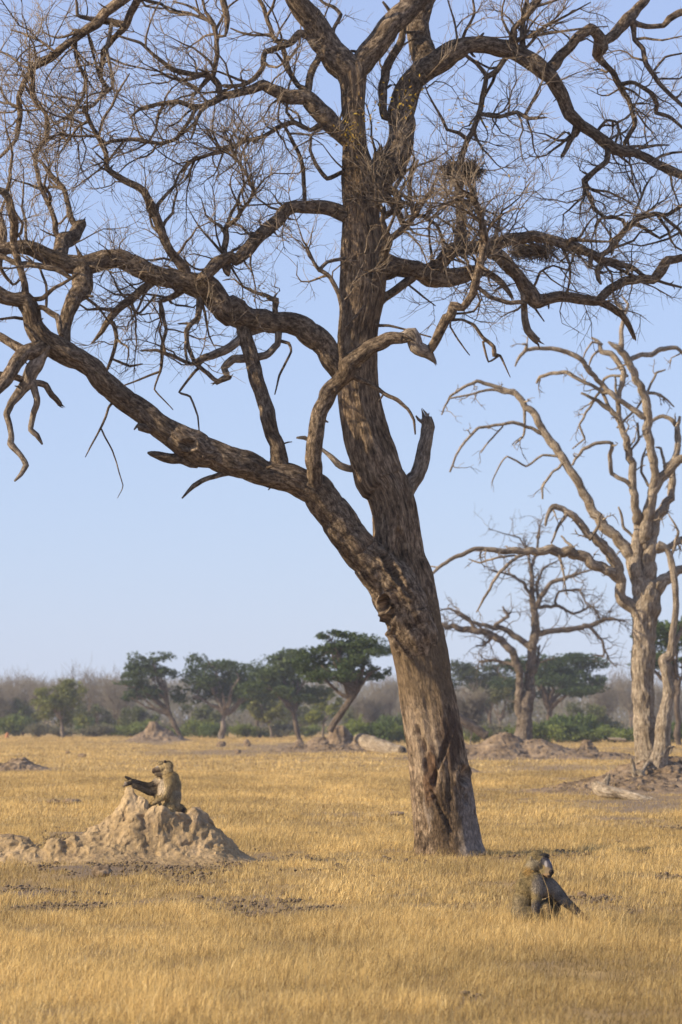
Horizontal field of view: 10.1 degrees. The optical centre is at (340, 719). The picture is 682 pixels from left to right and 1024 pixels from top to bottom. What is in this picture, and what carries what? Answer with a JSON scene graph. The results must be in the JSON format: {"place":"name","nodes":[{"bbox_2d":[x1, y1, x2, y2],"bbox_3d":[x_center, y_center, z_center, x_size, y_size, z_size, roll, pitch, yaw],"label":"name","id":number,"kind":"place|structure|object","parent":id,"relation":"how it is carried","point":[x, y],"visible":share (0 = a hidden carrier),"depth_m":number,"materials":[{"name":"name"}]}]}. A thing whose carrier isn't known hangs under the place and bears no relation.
{"place":"outdoors","nodes":[
{"label":"outdoors","id":0,"kind":"place"},
{"bbox_2d":[0,873,681,1023],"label":"dry grass","id":1,"kind":"structure","parent":0,"point":[404,933],"depth_m":30.61,"materials":[{"name":"plant"}]},
{"bbox_2d":[0,820,681,913],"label":"dry grass","id":2,"kind":"structure","parent":0,"point":[367,839],"depth_m":49.99,"materials":[{"name":"plant"}]},
{"bbox_2d":[0,721,681,1023],"bbox_3d":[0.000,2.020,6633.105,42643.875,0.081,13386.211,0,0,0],"label":"ground","id":3,"kind":"structure","parent":0,"point":[582,804],"depth_m":52.22,"materials":[{"name":"yellow plant"}]},
{"bbox_2d":[0,675,19,732],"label":"bare tree","id":4,"kind":"object","parent":3,"relation":"on","point":[6,700],"visible":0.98,"depth_m":499.17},
{"bbox_2d":[0,709,27,736],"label":"shrub","id":5,"kind":"object","parent":3,"relation":"on","point":[6,724],"visible":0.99,"depth_m":469.09,"materials":[{"name":"green plant"}]},
{"bbox_2d":[0,666,40,714],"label":"bare tree","id":6,"kind":"object","parent":3,"relation":"on","point":[17,691],"visible":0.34,"depth_m":519.57,"materials":[{"name":"grey plant"}]},
{"bbox_2d":[0,697,41,723],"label":"bushy tree","id":7,"kind":"object","parent":3,"relation":"on","point":[27,711],"visible":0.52,"depth_m":499.99,"materials":[{"name":"green plant"}]},
{"bbox_2d":[10,715,34,736],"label":"shrub","id":8,"kind":"object","parent":3,"relation":"on","point":[16,731],"visible":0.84,"depth_m":469.24,"materials":[{"name":"green plant"}]},
{"bbox_2d":[0,757,54,771],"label":"soil mound","id":9,"kind":"object","parent":3,"relation":"on","point":[22,763],"visible":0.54,"depth_m":151.39,"materials":[{"name":"beige soil"}]},
{"bbox_2d":[23,721,55,737],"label":"shrub","id":10,"kind":"object","parent":3,"relation":"on","point":[36,729],"visible":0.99,"depth_m":439.69,"materials":[{"name":"green plant"}]},
{"bbox_2d":[18,673,61,722],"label":"bare tree","id":11,"kind":"object","parent":3,"relation":"on","point":[32,692],"visible":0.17,"depth_m":509.58,"materials":[{"name":"grey plant"}]},
{"bbox_2d":[47,799,60,804],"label":"dirt clod","id":12,"kind":"object","parent":3,"relation":"on","point":[55,800],"visible":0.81,"depth_m":91.19,"materials":[{"name":"brown soil"}]},
{"bbox_2d":[30,678,89,737],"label":"acacia tree","id":13,"kind":"object","parent":3,"relation":"on","point":[58,705],"visible":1,"depth_m":428.67,"materials":[{"name":"green plant"}]},
{"bbox_2d":[46,726,77,736],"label":"shrub","id":14,"kind":"object","parent":3,"relation":"on","point":[56,731],"visible":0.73,"depth_m":449.27,"materials":[{"name":"green plant"}]},
{"bbox_2d":[57,660,84,734],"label":"bare tree","id":15,"kind":"object","parent":3,"relation":"on","point":[74,682],"visible":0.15,"depth_m":499.71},
{"bbox_2d":[62,799,80,804],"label":"dirt clod","id":16,"kind":"object","parent":3,"relation":"on","point":[73,801],"visible":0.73,"depth_m":91.49,"materials":[{"name":"brown soil"}]},
{"bbox_2d":[70,716,95,736],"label":"shrub","id":17,"kind":"object","parent":3,"relation":"on","point":[77,727],"visible":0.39,"depth_m":459.24,"materials":[{"name":"green plant"}]},
{"bbox_2d":[69,701,117,735],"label":"bushy tree","id":18,"kind":"object","parent":3,"relation":"on","point":[96,710],"visible":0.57,"depth_m":489.94,"materials":[{"name":"green plant"}]},
{"bbox_2d":[73,722,115,736],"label":"shrub","id":19,"kind":"object","parent":3,"relation":"on","point":[101,729],"visible":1,"depth_m":449.33,"materials":[{"name":"green plant"}]},
{"bbox_2d":[70,653,126,734],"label":"bare tree","id":20,"kind":"object","parent":3,"relation":"on","point":[90,695],"visible":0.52,"depth_m":498.78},
{"bbox_2d":[91,865,112,876],"bbox_3d":[-3.066,1.945,49.275,0.278,0.155,0.223,0,0,0],"label":"dirt clod","id":21,"kind":"object","parent":3,"relation":"on","point":[106,870],"visible":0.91,"depth_m":49.23,"materials":[{"name":"brown soil"}]},
{"bbox_2d":[100,722,126,736],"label":"shrub","id":22,"kind":"object","parent":3,"relation":"on","point":[112,734],"visible":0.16,"depth_m":459.73,"materials":[{"name":"green plant"}]},
{"bbox_2d":[90,661,144,722],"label":"bare tree","id":23,"kind":"object","parent":3,"relation":"on","point":[113,700],"visible":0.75,"depth_m":479.24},
{"bbox_2d":[111,721,145,736],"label":"shrub","id":24,"kind":"object","parent":3,"relation":"on","point":[128,731],"visible":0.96,"depth_m":448.99,"materials":[{"name":"green plant"}]},
{"bbox_2d":[113,705,161,735],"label":"bushy tree","id":25,"kind":"object","parent":3,"relation":"on","point":[137,713],"visible":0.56,"depth_m":468.98,"materials":[{"name":"green plant"}]},
{"bbox_2d":[129,716,161,733],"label":"shrub","id":26,"kind":"object","parent":3,"relation":"on","point":[146,723],"visible":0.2,"depth_m":459.38,"materials":[{"name":"green plant"}]},
{"bbox_2d":[106,721,188,741],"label":"termite mound","id":27,"kind":"object","parent":3,"relation":"on","point":[153,731],"visible":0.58,"depth_m":363.96,"materials":[{"name":"brown soil"}]},
{"bbox_2d":[112,651,183,737],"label":"acacia tree","id":28,"kind":"object","parent":3,"relation":"on","point":[137,672],"visible":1,"depth_m":399.40,"materials":[{"name":"green plant"}]},
{"bbox_2d":[160,722,173,729],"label":"shrub","id":29,"kind":"object","parent":3,"relation":"on","point":[164,726],"visible":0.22,"depth_m":459.49,"materials":[{"name":"green plant"}]},
{"bbox_2d":[166,726,193,736],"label":"shrub","id":30,"kind":"object","parent":3,"relation":"on","point":[182,732],"visible":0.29,"depth_m":439.62,"materials":[{"name":"green plant"}]},
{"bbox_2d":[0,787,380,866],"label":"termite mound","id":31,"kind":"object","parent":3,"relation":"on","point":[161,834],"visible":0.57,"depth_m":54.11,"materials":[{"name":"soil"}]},
{"bbox_2d":[123,760,186,812],"bbox_3d":[-2.641,0.976,54.614,0.948,0.871,0.453,0,0,0],"label":"baboon","id":32,"kind":"object","parent":31,"relation":"on","point":[166,781],"visible":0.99,"depth_m":54.55,"materials":[{"name":"fur"}]},
{"bbox_2d":[180,715,217,737],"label":"shrub","id":33,"kind":"object","parent":3,"relation":"on","point":[192,727],"visible":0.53,"depth_m":429.90,"materials":[{"name":"green plant"}]},
{"bbox_2d":[178,702,230,730],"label":"bushy tree","id":34,"kind":"object","parent":3,"relation":"on","point":[208,713],"visible":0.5,"depth_m":478.70,"materials":[{"name":"green plant"}]},
{"bbox_2d":[197,724,229,737],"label":"shrub","id":35,"kind":"object","parent":3,"relation":"on","point":[211,730],"visible":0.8,"depth_m":419.33,"materials":[{"name":"green plant"}]},
{"bbox_2d":[216,741,225,746],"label":"dirt clod","id":36,"kind":"object","parent":3,"relation":"on","point":[221,744],"visible":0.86,"depth_m":289.00,"materials":[{"name":"brown soil"}]},
{"bbox_2d":[168,652,290,738],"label":"acacia tree","id":37,"kind":"object","parent":3,"relation":"on","point":[220,690],"visible":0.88,"depth_m":399.63,"materials":[{"name":"green plant"}]},
{"bbox_2d":[227,720,264,737],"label":"shrub","id":38,"kind":"object","parent":3,"relation":"on","point":[241,730],"visible":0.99,"depth_m":428.98,"materials":[{"name":"green plant"}]},
{"bbox_2d":[243,739,250,746],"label":"dirt clod","id":39,"kind":"object","parent":3,"relation":"on","point":[246,742],"visible":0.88,"depth_m":292.52,"materials":[{"name":"brown soil"}]},
{"bbox_2d":[243,700,277,727],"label":"bare tree","id":40,"kind":"object","parent":3,"relation":"on","point":[255,721],"visible":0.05,"depth_m":519.57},
{"bbox_2d":[253,729,274,736],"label":"shrub","id":41,"kind":"object","parent":3,"relation":"on","point":[265,735],"visible":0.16,"depth_m":439.52,"materials":[{"name":"green plant"}]},
{"bbox_2d":[246,699,284,737],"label":"bushy tree","id":42,"kind":"object","parent":3,"relation":"on","point":[258,712],"visible":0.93,"depth_m":414.13,"materials":[{"name":"green plant"}]},
{"bbox_2d":[226,668,305,737],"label":"acacia tree","id":43,"kind":"object","parent":3,"relation":"on","point":[243,706],"visible":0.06,"depth_m":428.69,"materials":[{"name":"green plant"}]},
{"bbox_2d":[256,722,307,737],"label":"shrub","id":44,"kind":"object","parent":3,"relation":"on","point":[285,729],"visible":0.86,"depth_m":429.41,"materials":[{"name":"green plant"}]},
{"bbox_2d":[233,647,338,739],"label":"acacia tree","id":45,"kind":"object","parent":3,"relation":"on","point":[295,694],"visible":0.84,"depth_m":359.43,"materials":[{"name":"green plant"}]},
{"bbox_2d":[270,700,326,735],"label":"bushy tree","id":46,"kind":"object","parent":3,"relation":"on","point":[301,719],"visible":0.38,"depth_m":469.46,"materials":[{"name":"green plant"}]},
{"bbox_2d":[294,740,303,744],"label":"dirt clod","id":47,"kind":"object","parent":3,"relation":"on","point":[299,742],"visible":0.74,"depth_m":299.76,"materials":[{"name":"brown soil"}]},
{"bbox_2d":[289,723,327,736],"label":"shrub","id":48,"kind":"object","parent":3,"relation":"on","point":[312,730],"visible":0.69,"depth_m":439.46,"materials":[{"name":"green plant"}]},
{"bbox_2d":[304,691,343,736],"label":"bushy tree","id":49,"kind":"object","parent":3,"relation":"on","point":[314,717],"visible":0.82,"depth_m":408.97,"materials":[{"name":"green plant"}]},
{"bbox_2d":[259,725,406,752],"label":"termite mound","id":50,"kind":"object","parent":3,"relation":"on","point":[340,738],"visible":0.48,"depth_m":242.66,"materials":[{"name":"grey soil"}]},
{"bbox_2d":[288,629,391,732],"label":"acacia tree","id":51,"kind":"object","parent":50,"relation":"on","point":[349,677],"visible":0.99,"depth_m":235.17,"materials":[{"name":"green plant"}]},
{"bbox_2d":[0,0,681,856],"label":"dead tree","id":52,"kind":"object","parent":3,"relation":"on","point":[388,564],"visible":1,"depth_m":57.32,"materials":[{"name":"brown wood"}]},
{"bbox_2d":[435,150,489,188],"bbox_3d":[1.870,-8.421,58.908,0.904,0.674,0.818,0,0,-45],"label":"bird nest","id":53,"kind":"object","parent":52,"relation":"on","point":[469,165],"visible":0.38,"depth_m":58.76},
{"bbox_2d":[506,242,561,267],"bbox_3d":[2.968,-7.252,59.401,0.947,0.548,0.797,0,0,0],"label":"bird nest","id":54,"kind":"object","parent":52,"relation":"on","point":[541,252],"visible":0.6,"depth_m":59.25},
{"bbox_2d":[0,671,681,733],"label":"distant woodland","id":55,"kind":"object","parent":3,"relation":"on","point":[507,718],"visible":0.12,"depth_m":561.30,"materials":[{"name":"plant"}]},
{"bbox_2d":[0,822,681,998],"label":"soil crumbs","id":56,"kind":"object","parent":3,"relation":"on","point":[255,902],"visible":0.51,"depth_m":46.68,"materials":[{"name":"brown soil"}]},
{"bbox_2d":[343,714,370,735],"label":"shrub","id":57,"kind":"object","parent":3,"relation":"on","point":[356,727],"visible":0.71,"depth_m":329.44,"materials":[{"name":"green plant"}]},
{"bbox_2d":[340,705,383,734],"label":"bushy tree","id":58,"kind":"object","parent":3,"relation":"on","point":[349,716],"visible":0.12,"depth_m":449.63,"materials":[{"name":"green plant"}]},
{"bbox_2d":[341,686,395,725],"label":"bare tree","id":59,"kind":"object","parent":3,"relation":"on","point":[367,710],"visible":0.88,"depth_m":439.57,"materials":[{"name":"grey plant"}]},
{"bbox_2d":[354,721,394,742],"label":"shrub","id":60,"kind":"object","parent":3,"relation":"on","point":[379,730],"visible":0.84,"depth_m":328.87,"materials":[{"name":"green plant"}]},
{"bbox_2d":[353,733,406,752],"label":"fallen log","id":61,"kind":"object","parent":3,"relation":"on","point":[367,742],"visible":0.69,"depth_m":235.35,"materials":[{"name":"brown wood"}]},
{"bbox_2d":[364,671,399,716],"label":"bare tree","id":62,"kind":"object","parent":3,"relation":"on","point":[394,690],"visible":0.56,"depth_m":519.53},
{"bbox_2d":[376,713,402,728],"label":"shrub","id":63,"kind":"object","parent":3,"relation":"on","point":[399,721],"visible":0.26,"depth_m":399.53,"materials":[{"name":"green plant"}]},
{"bbox_2d":[390,695,401,718],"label":"bare tree","id":64,"kind":"object","parent":3,"relation":"on","point":[398,708],"visible":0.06,"depth_m":499.84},
{"bbox_2d":[389,811,403,815],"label":"dirt clod","id":65,"kind":"object","parent":3,"relation":"on","point":[395,813],"visible":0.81,"depth_m":80.73,"materials":[{"name":"brown soil"}]},
{"bbox_2d":[389,722,405,742],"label":"shrub","id":66,"kind":"object","parent":3,"relation":"on","point":[398,734],"visible":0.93,"depth_m":329.45,"materials":[{"name":"green plant"}]},
{"bbox_2d":[456,684,467,702],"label":"bare tree","id":67,"kind":"object","parent":3,"relation":"on","point":[462,694],"depth_m":520.48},
{"bbox_2d":[454,678,493,743],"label":"bare tree","id":68,"kind":"object","parent":3,"relation":"on","point":[472,711],"visible":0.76,"depth_m":299.41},
{"bbox_2d":[459,713,488,739],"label":"fallen log","id":69,"kind":"object","parent":3,"relation":"on","point":[479,731],"visible":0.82,"depth_m":259.76,"materials":[{"name":"grey wood"}]},
{"bbox_2d":[464,701,487,729],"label":"bushy tree","id":70,"kind":"object","parent":3,"relation":"on","point":[482,722],"visible":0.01,"depth_m":429.15,"materials":[{"name":"green plant"}]},
{"bbox_2d":[463,724,491,742],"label":"shrub","id":71,"kind":"object","parent":3,"relation":"on","point":[474,738],"visible":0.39,"depth_m":329.53,"materials":[{"name":"green plant"}]},
{"bbox_2d":[450,658,524,726],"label":"acacia tree","id":72,"kind":"object","parent":3,"relation":"on","point":[466,673],"visible":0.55,"depth_m":418.05,"materials":[{"name":"green plant"}]},
{"bbox_2d":[480,720,505,737],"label":"shrub","id":73,"kind":"object","parent":3,"relation":"on","point":[497,730],"visible":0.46,"depth_m":339.64,"materials":[{"name":"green plant"}]},
{"bbox_2d":[473,687,514,728],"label":"bushy tree","id":74,"kind":"object","parent":3,"relation":"on","point":[496,695],"visible":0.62,"depth_m":379.52,"materials":[{"name":"green plant"}]},
{"bbox_2d":[502,722,515,734],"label":"shrub","id":75,"kind":"object","parent":3,"relation":"on","point":[509,730],"visible":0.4,"depth_m":340.05,"materials":[{"name":"green plant"}]},
{"bbox_2d":[391,732,634,759],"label":"soil mound","id":76,"kind":"object","parent":3,"relation":"on","point":[505,745],"visible":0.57,"depth_m":198.34,"materials":[{"name":"beige soil"}]},
{"bbox_2d":[440,503,632,739],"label":"bare tree","id":77,"kind":"object","parent":76,"relation":"on","point":[523,701],"visible":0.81,"depth_m":204.89,"materials":[{"name":"brown plant"}]},
{"bbox_2d":[511,721,568,741],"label":"shrub","id":78,"kind":"object","parent":3,"relation":"on","point":[546,734],"visible":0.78,"depth_m":329.60,"materials":[{"name":"green plant"}]},
{"bbox_2d":[486,652,610,720],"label":"acacia tree","id":79,"kind":"object","parent":3,"relation":"on","point":[563,674],"visible":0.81,"depth_m":388.95,"materials":[{"name":"green plant"}]},
{"bbox_2d":[511,850,587,925],"bbox_3d":[2.057,1.653,37.558,0.797,0.770,0.502,0,0,0],"label":"baboon","id":80,"kind":"object","parent":3,"relation":"on","point":[531,890],"visible":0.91,"depth_m":37.49,"materials":[{"name":"fur"}]},
{"bbox_2d":[540,717,594,742],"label":"shrub","id":81,"kind":"object","parent":3,"relation":"on","point":[567,725],"visible":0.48,"depth_m":339.38,"materials":[{"name":"green plant"}]},
{"bbox_2d":[541,712,603,741],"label":"shrub","id":82,"kind":"object","parent":3,"relation":"on","point":[590,722],"visible":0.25,"depth_m":344.67,"materials":[{"name":"green plant"}]},
{"bbox_2d":[576,891,586,898],"bbox_3d":[2.694,1.954,42.931,0.103,0.084,0.095,0,0,43],"label":"dirt clod","id":83,"kind":"object","parent":3,"relation":"on","point":[581,894],"visible":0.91,"depth_m":42.91,"materials":[{"name":"brown soil"}]},
{"bbox_2d":[554,727,612,742],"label":"shrub","id":84,"kind":"object","parent":3,"relation":"on","point":[596,735],"visible":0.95,"depth_m":338.86,"materials":[{"name":"green plant"}]},
{"bbox_2d":[578,739,598,751],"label":"termite mound","id":85,"kind":"object","parent":3,"relation":"on","point":[586,745],"visible":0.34,"depth_m":237.76,"materials":[{"name":"brown soil"}]},
{"bbox_2d":[569,723,614,741],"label":"shrub","id":86,"kind":"object","parent":3,"relation":"on","point":[601,727],"visible":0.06,"depth_m":349.63,"materials":[{"name":"green plant"}]},
{"bbox_2d":[503,756,681,794],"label":"soil mound","id":87,"kind":"object","parent":3,"relation":"on","point":[666,778],"visible":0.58,"depth_m":106.60,"materials":[{"name":"beige soil"}]},
{"bbox_2d":[431,290,681,763],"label":"pale dead tree","id":88,"kind":"object","parent":87,"relation":"on","point":[643,607],"visible":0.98,"depth_m":108.71,"materials":[{"name":"beige wood"}]},
{"bbox_2d":[630,757,637,776],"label":"root stub","id":89,"kind":"object","parent":87,"relation":"on","point":[633,768],"visible":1,"depth_m":106.95,"materials":[{"name":"brown wood"}]},
{"bbox_2d":[636,769,645,775],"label":"root stub","id":90,"kind":"object","parent":87,"relation":"on","point":[639,772],"visible":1,"depth_m":106.93,"materials":[{"name":"brown wood"}]},
{"bbox_2d":[641,760,649,772],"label":"root stub","id":91,"kind":"object","parent":87,"relation":"on","point":[645,767],"visible":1,"depth_m":107.48,"materials":[{"name":"brown wood"}]},
{"bbox_2d":[643,513,681,772],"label":"broken snag","id":92,"kind":"object","parent":87,"relation":"on","point":[661,751],"visible":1,"depth_m":107.90,"materials":[{"name":"beige plant"}]},
{"bbox_2d":[565,701,624,729],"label":"bushy tree","id":93,"kind":"object","parent":3,"relation":"on","point":[597,710],"visible":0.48,"depth_m":449.92,"materials":[{"name":"green plant"}]},
{"bbox_2d":[578,660,630,721],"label":"bare tree","id":94,"kind":"object","parent":3,"relation":"on","point":[607,696],"visible":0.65,"depth_m":479.39,"materials":[{"name":"grey plant"}]},
{"bbox_2d":[593,724,633,742],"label":"shrub","id":95,"kind":"object","parent":3,"relation":"on","point":[619,733],"visible":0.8,"depth_m":339.73,"materials":[{"name":"green plant"}]},
{"bbox_2d":[608,738,625,740],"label":"fallen log","id":96,"kind":"object","parent":3,"relation":"on","point":[618,739],"visible":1,"depth_m":324.89,"materials":[{"name":"brown wood"}]},
{"bbox_2d":[614,727,633,741],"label":"shrub","id":97,"kind":"object","parent":3,"relation":"on","point":[622,728],"visible":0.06,"depth_m":349.56,"materials":[{"name":"green plant"}]},
{"bbox_2d":[591,781,657,799],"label":"fallen log","id":98,"kind":"object","parent":3,"relation":"on","point":[600,789],"visible":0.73,"depth_m":98.11,"materials":[{"name":"brown wood"}]},
{"bbox_2d":[602,774,610,784],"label":"stub","id":99,"kind":"object","parent":98,"relation":"attached to","point":[606,780],"visible":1,"depth_m":98.50,"materials":[{"name":"brown wood"}]},
{"bbox_2d":[609,663,656,727],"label":"bare tree","id":100,"kind":"object","parent":3,"relation":"on","point":[628,702],"visible":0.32,"depth_m":499.44,"materials":[{"name":"grey plant"}]},
{"bbox_2d":[626,616,681,744],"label":"acacia tree","id":101,"kind":"object","parent":3,"relation":"on","point":[662,630],"visible":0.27,"depth_m":299.63,"materials":[{"name":"green plant"}]},
{"bbox_2d":[653,674,681,721],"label":"bare tree","id":102,"kind":"object","parent":3,"relation":"on","point":[660,693],"visible":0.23,"depth_m":479.57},
{"bbox_2d":[670,721,681,741],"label":"shrub","id":103,"kind":"object","parent":3,"relation":"on","point":[673,724],"visible":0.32,"depth_m":339.45,"materials":[{"name":"green plant"}]},
{"bbox_2d":[0,763,681,827],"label":"dry grass","id":104,"kind":"structure","parent":0,"point":[325,797],"depth_m":98.72,"materials":[{"name":"plant"}]},
{"bbox_2d":[0,735,681,771],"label":"dry grass","id":105,"kind":"structure","parent":0,"point":[194,740],"depth_m":213.77,"materials":[{"name":"plant"}]},
{"bbox_2d":[0,0,681,720],"label":"sky","id":106,"kind":"structure","parent":0,"point":[233,568],"materials":[{"name":"blue"}]}
]}

